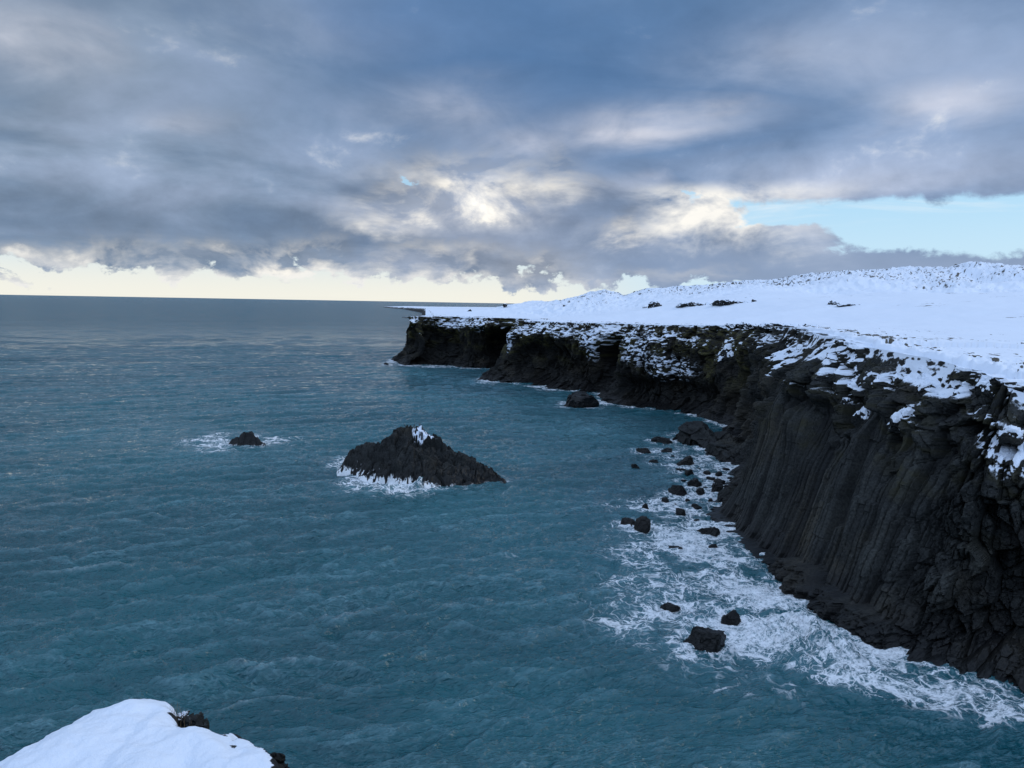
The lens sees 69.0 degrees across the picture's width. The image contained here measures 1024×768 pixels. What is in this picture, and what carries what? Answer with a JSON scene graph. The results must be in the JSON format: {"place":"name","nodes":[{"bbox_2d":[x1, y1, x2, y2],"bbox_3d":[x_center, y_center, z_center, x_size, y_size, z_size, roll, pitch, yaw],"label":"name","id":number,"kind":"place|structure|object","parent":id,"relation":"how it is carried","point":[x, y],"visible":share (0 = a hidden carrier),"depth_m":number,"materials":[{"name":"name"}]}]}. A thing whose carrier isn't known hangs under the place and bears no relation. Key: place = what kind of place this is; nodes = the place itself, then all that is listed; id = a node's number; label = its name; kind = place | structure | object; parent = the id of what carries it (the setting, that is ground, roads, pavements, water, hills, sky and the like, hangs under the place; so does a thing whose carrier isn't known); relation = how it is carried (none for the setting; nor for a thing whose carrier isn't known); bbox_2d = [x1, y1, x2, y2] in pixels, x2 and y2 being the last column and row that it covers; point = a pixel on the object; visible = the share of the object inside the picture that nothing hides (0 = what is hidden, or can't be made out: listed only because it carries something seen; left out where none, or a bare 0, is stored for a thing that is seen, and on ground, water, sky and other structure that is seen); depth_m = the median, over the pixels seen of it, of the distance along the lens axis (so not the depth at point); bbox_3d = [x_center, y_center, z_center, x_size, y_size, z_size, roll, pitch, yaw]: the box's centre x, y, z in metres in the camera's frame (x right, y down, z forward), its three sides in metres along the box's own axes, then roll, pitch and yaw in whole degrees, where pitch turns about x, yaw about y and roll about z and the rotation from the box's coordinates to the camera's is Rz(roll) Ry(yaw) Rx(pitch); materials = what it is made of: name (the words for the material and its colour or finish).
{"place":"outdoors","nodes":[
{"label":"outdoors","id":0,"kind":"place"},
{"bbox_2d":[0,699,283,767],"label":"ledge terrain","id":1,"kind":"structure","parent":0,"point":[140,733],"depth_m":5.72,"materials":[{"name":"white snow"}]},
{"bbox_2d":[171,703,191,727],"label":"dry grass","id":2,"kind":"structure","parent":1,"relation":"on","point":[181,715],"depth_m":6.40,"materials":[{"name":"brown plant"}]},
{"bbox_2d":[177,710,189,720],"bbox_3d":[-2.973,2.998,6.704,0.129,0.086,0.172,1,6,0],"label":"ledge rock","id":3,"kind":"object","parent":1,"relation":"on","point":[185,713],"visible":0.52,"depth_m":6.69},
{"bbox_2d":[180,712,209,728],"bbox_3d":[-2.715,3.000,6.388,0.330,0.320,0.254,3,7,20],"label":"ledge rock","id":4,"kind":"object","parent":1,"relation":"on","point":[198,720],"visible":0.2,"depth_m":6.38,"materials":[{"name":"black stone"}]},
{"bbox_2d":[269,752,289,767],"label":"ledge rock","id":5,"kind":"object","parent":1,"relation":"on","point":[279,758],"visible":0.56,"depth_m":5.81,"materials":[{"name":"black stone"}]},
{"bbox_2d":[391,315,525,367],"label":"cliff terrain","id":6,"kind":"structure","parent":0,"point":[468,342],"depth_m":298.21,"materials":[{"name":"black stone"}]},
{"bbox_2d":[0,295,1023,767],"bbox_3d":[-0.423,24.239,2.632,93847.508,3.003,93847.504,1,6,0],"label":"sea","id":7,"kind":"structure","parent":0,"point":[292,597],"depth_m":67.76,"materials":[{"name":"liquid"}]},
{"bbox_2d":[229,431,265,445],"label":"skerry","id":8,"kind":"structure","parent":7,"relation":"in","point":[247,438],"depth_m":127.62,"materials":[{"name":"black stone"}]},
{"bbox_2d":[337,425,506,488],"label":"sea stack","id":9,"kind":"object","parent":7,"relation":"in","point":[410,454],"visible":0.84,"depth_m":104.99,"materials":[{"name":"black stone"}]},
{"bbox_2d":[563,391,598,407],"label":"sea rock","id":10,"kind":"object","parent":7,"relation":"in","point":[579,399],"visible":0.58,"depth_m":180.97,"materials":[{"name":"black stone"}]},
{"bbox_2d":[620,517,635,525],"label":"sea rock","id":11,"kind":"object","parent":7,"relation":"in","point":[625,521],"visible":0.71,"depth_m":85.15,"materials":[{"name":"black stone"}]},
{"bbox_2d":[634,516,650,533],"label":"sea rock","id":12,"kind":"object","parent":7,"relation":"in","point":[642,524],"visible":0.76,"depth_m":82.83,"materials":[{"name":"black stone"}]},
{"bbox_2d":[636,448,650,453],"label":"sea rock","id":13,"kind":"object","parent":7,"relation":"in","point":[644,450],"visible":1,"depth_m":127.95,"materials":[{"name":"black stone"}]},
{"bbox_2d":[651,436,671,443],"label":"sea rock","id":14,"kind":"object","parent":7,"relation":"in","point":[663,440],"visible":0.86,"depth_m":136.67,"materials":[{"name":"black stone"}]},
{"bbox_2d":[661,497,668,502],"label":"sea rock","id":15,"kind":"object","parent":7,"relation":"in","point":[665,499],"visible":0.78,"depth_m":95.12,"materials":[{"name":"black stone"}]},
{"bbox_2d":[661,448,671,451],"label":"sea rock","id":16,"kind":"object","parent":7,"relation":"in","point":[667,450],"visible":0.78,"depth_m":128.40,"materials":[{"name":"black stone"}]},
{"bbox_2d":[660,602,680,612],"bbox_3d":[13.185,18.566,61.876,1.412,0.829,1.466,-3,8,-36],"label":"sea rock","id":17,"kind":"object","parent":7,"relation":"in","point":[670,607],"visible":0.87,"depth_m":61.41,"materials":[{"name":"black stone"}]},
{"bbox_2d":[668,485,686,495],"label":"sea rock","id":18,"kind":"object","parent":7,"relation":"in","point":[679,490],"visible":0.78,"depth_m":99.08,"materials":[{"name":"black stone"}]},
{"bbox_2d":[676,508,685,515],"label":"sea rock","id":19,"kind":"object","parent":7,"relation":"in","point":[680,511],"visible":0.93,"depth_m":89.77,"materials":[{"name":"black stone"}]},
{"bbox_2d":[676,455,693,465],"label":"sea rock","id":20,"kind":"object","parent":7,"relation":"in","point":[687,460],"visible":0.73,"depth_m":118.17,"materials":[{"name":"black stone"}]},
{"bbox_2d":[685,469,693,475],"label":"sea rock","id":21,"kind":"object","parent":7,"relation":"in","point":[688,472],"visible":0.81,"depth_m":111.02,"materials":[{"name":"black stone"}]},
{"bbox_2d":[672,421,716,447],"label":"shore rock","id":22,"kind":"object","parent":7,"relation":"in","point":[698,433],"visible":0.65,"depth_m":136.60,"materials":[{"name":"black stone"}]},
{"bbox_2d":[687,478,701,486],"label":"sea rock","id":23,"kind":"object","parent":7,"relation":"in","point":[694,482],"visible":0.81,"depth_m":104.47,"materials":[{"name":"black stone"}]},
{"bbox_2d":[691,503,701,508],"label":"sea rock","id":24,"kind":"object","parent":7,"relation":"in","point":[694,506],"visible":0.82,"depth_m":92.64,"materials":[{"name":"black stone"}]},
{"bbox_2d":[696,488,704,494],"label":"sea rock","id":25,"kind":"object","parent":7,"relation":"in","point":[700,491],"visible":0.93,"depth_m":100.08,"materials":[{"name":"black stone"}]},
{"bbox_2d":[683,626,725,652],"bbox_3d":[14.119,19.203,55.087,2.803,2.430,2.463,6,8,40],"label":"sea rock","id":26,"kind":"object","parent":7,"relation":"in","point":[707,639],"visible":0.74,"depth_m":54.41,"materials":[{"name":"black stone"}]},
{"bbox_2d":[703,470,710,474],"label":"sea rock","id":27,"kind":"object","parent":7,"relation":"in","point":[707,472],"visible":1,"depth_m":111.88,"materials":[{"name":"black stone"}]},
{"bbox_2d":[697,527,720,536],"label":"sea rock","id":28,"kind":"object","parent":7,"relation":"in","point":[713,531],"visible":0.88,"depth_m":82.14,"materials":[{"name":"black stone"}]},
{"bbox_2d":[708,544,717,547],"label":"sea rock","id":29,"kind":"object","parent":7,"relation":"in","point":[713,546],"visible":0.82,"depth_m":77.39,"materials":[{"name":"black stone"}]},
{"bbox_2d":[711,483,722,491],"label":"sea rock","id":30,"kind":"object","parent":7,"relation":"in","point":[717,487],"visible":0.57,"depth_m":101.16,"materials":[{"name":"black stone"}]},
{"bbox_2d":[715,471,722,476],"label":"sea rock","id":31,"kind":"object","parent":7,"relation":"in","point":[718,473],"visible":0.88,"depth_m":110.78,"materials":[{"name":"black stone"}]},
{"bbox_2d":[713,478,725,483],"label":"sea rock","id":32,"kind":"object","parent":7,"relation":"in","point":[717,480],"visible":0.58,"depth_m":105.83,"materials":[{"name":"black stone"}]},
{"bbox_2d":[704,439,740,464],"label":"shore rock","id":33,"kind":"object","parent":7,"relation":"in","point":[719,449],"visible":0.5,"depth_m":124.32,"materials":[{"name":"black stone"}]},
{"bbox_2d":[721,609,740,625],"bbox_3d":[17.377,18.752,58.939,1.632,1.908,1.237,1,6,0],"label":"sea rock","id":34,"kind":"object","parent":7,"relation":"in","point":[732,617],"visible":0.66,"depth_m":58.74,"materials":[{"name":"black stone"}]},
{"bbox_2d":[0,0,1023,303],"label":"sky","id":35,"kind":"structure","parent":0,"point":[459,151],"materials":[{"name":"grey"}]},
{"bbox_2d":[477,319,633,392],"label":"cliff terrain","id":36,"kind":"structure","parent":0,"point":[569,356],"depth_m":227.10,"materials":[{"name":"black stone"}]},
{"bbox_2d":[597,324,755,424],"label":"cliff terrain","id":37,"kind":"structure","parent":0,"point":[671,367],"depth_m":181.05,"materials":[{"name":"black stone"}]},
{"bbox_2d":[717,343,733,362],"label":"boulder","id":38,"kind":"object","parent":37,"relation":"on","point":[727,349],"visible":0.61,"depth_m":164.62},
{"bbox_2d":[385,261,1023,378],"bbox_3d":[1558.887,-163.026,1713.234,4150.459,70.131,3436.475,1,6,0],"label":"snowfield terrain","id":39,"kind":"structure","parent":0,"point":[969,314],"depth_m":230.67,"materials":[{"name":"white snow"}]},
{"bbox_2d":[648,301,661,307],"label":"rock outcrop","id":40,"kind":"object","parent":39,"relation":"on","point":[652,304],"visible":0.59,"depth_m":258.92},
{"bbox_2d":[676,301,710,307],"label":"rock outcrop","id":41,"kind":"object","parent":39,"relation":"on","point":[685,304],"visible":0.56,"depth_m":247.89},
{"bbox_2d":[711,298,755,304],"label":"rock outcrop","id":42,"kind":"object","parent":39,"relation":"on","point":[726,301],"visible":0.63,"depth_m":240.30,"materials":[{"name":"black stone"}]},
{"bbox_2d":[725,322,757,329],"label":"rock outcrop","id":43,"kind":"object","parent":39,"relation":"on","point":[743,325],"visible":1,"depth_m":137.02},
{"bbox_2d":[757,322,820,329],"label":"rock outcrop","id":44,"kind":"object","parent":39,"relation":"on","point":[765,326],"visible":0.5,"depth_m":147.60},
{"bbox_2d":[828,300,838,304],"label":"rock outcrop","id":45,"kind":"object","parent":39,"relation":"on","point":[832,302],"visible":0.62,"depth_m":208.58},
{"bbox_2d":[836,304,861,306],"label":"rock outcrop","id":46,"kind":"object","parent":39,"relation":"on","point":[841,305],"visible":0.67,"depth_m":203.52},
{"bbox_2d":[706,326,1023,691],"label":"cliff terrain","id":47,"kind":"structure","parent":0,"point":[873,532],"depth_m":62.62,"materials":[{"name":"black stone"}]},
{"bbox_2d":[717,486,733,505],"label":"shore rock","id":48,"kind":"object","parent":47,"relation":"on","point":[724,495],"visible":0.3,"depth_m":94.75,"materials":[{"name":"black stone"}]},
{"bbox_2d":[713,431,738,441],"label":"shore rock","id":49,"kind":"object","parent":47,"relation":"on","point":[724,435],"visible":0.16,"depth_m":135.45,"materials":[{"name":"black stone"}]},
{"bbox_2d":[784,347,795,354],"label":"boulder","id":50,"kind":"object","parent":47,"relation":"on","point":[789,351],"visible":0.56,"depth_m":106.38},
{"bbox_2d":[841,397,849,403],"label":"boulder","id":51,"kind":"object","parent":47,"relation":"on","point":[845,400],"visible":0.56,"depth_m":77.24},
{"bbox_2d":[851,406,869,427],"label":"boulder","id":52,"kind":"object","parent":47,"relation":"on","point":[860,417],"visible":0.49,"depth_m":72.75,"materials":[{"name":"black stone"}]},
{"bbox_2d":[886,407,914,435],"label":"boulder","id":53,"kind":"object","parent":47,"relation":"on","point":[895,417],"visible":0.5,"depth_m":65.69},
{"bbox_2d":[917,381,935,393],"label":"boulder","id":54,"kind":"object","parent":47,"relation":"on","point":[923,386],"visible":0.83,"depth_m":66.76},
{"bbox_2d":[944,380,961,389],"bbox_3d":[38.514,0.676,64.542,1.652,2.138,1.973,-2,7,-26],"label":"boulder","id":55,"kind":"object","parent":47,"relation":"on","point":[955,384],"visible":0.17,"depth_m":64.35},
{"bbox_2d":[974,380,994,399],"bbox_3d":[38.234,0.552,60.080,1.430,1.708,1.373,-3,7,-31],"label":"boulder","id":56,"kind":"object","parent":47,"relation":"on","point":[984,387],"visible":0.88,"depth_m":59.71,"materials":[{"name":"black stone"}]},
{"bbox_2d":[996,424,1023,446],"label":"boulder","id":57,"kind":"object","parent":47,"relation":"on","point":[1009,435],"visible":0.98,"depth_m":56.70,"materials":[{"name":"black stone"}]}
]}

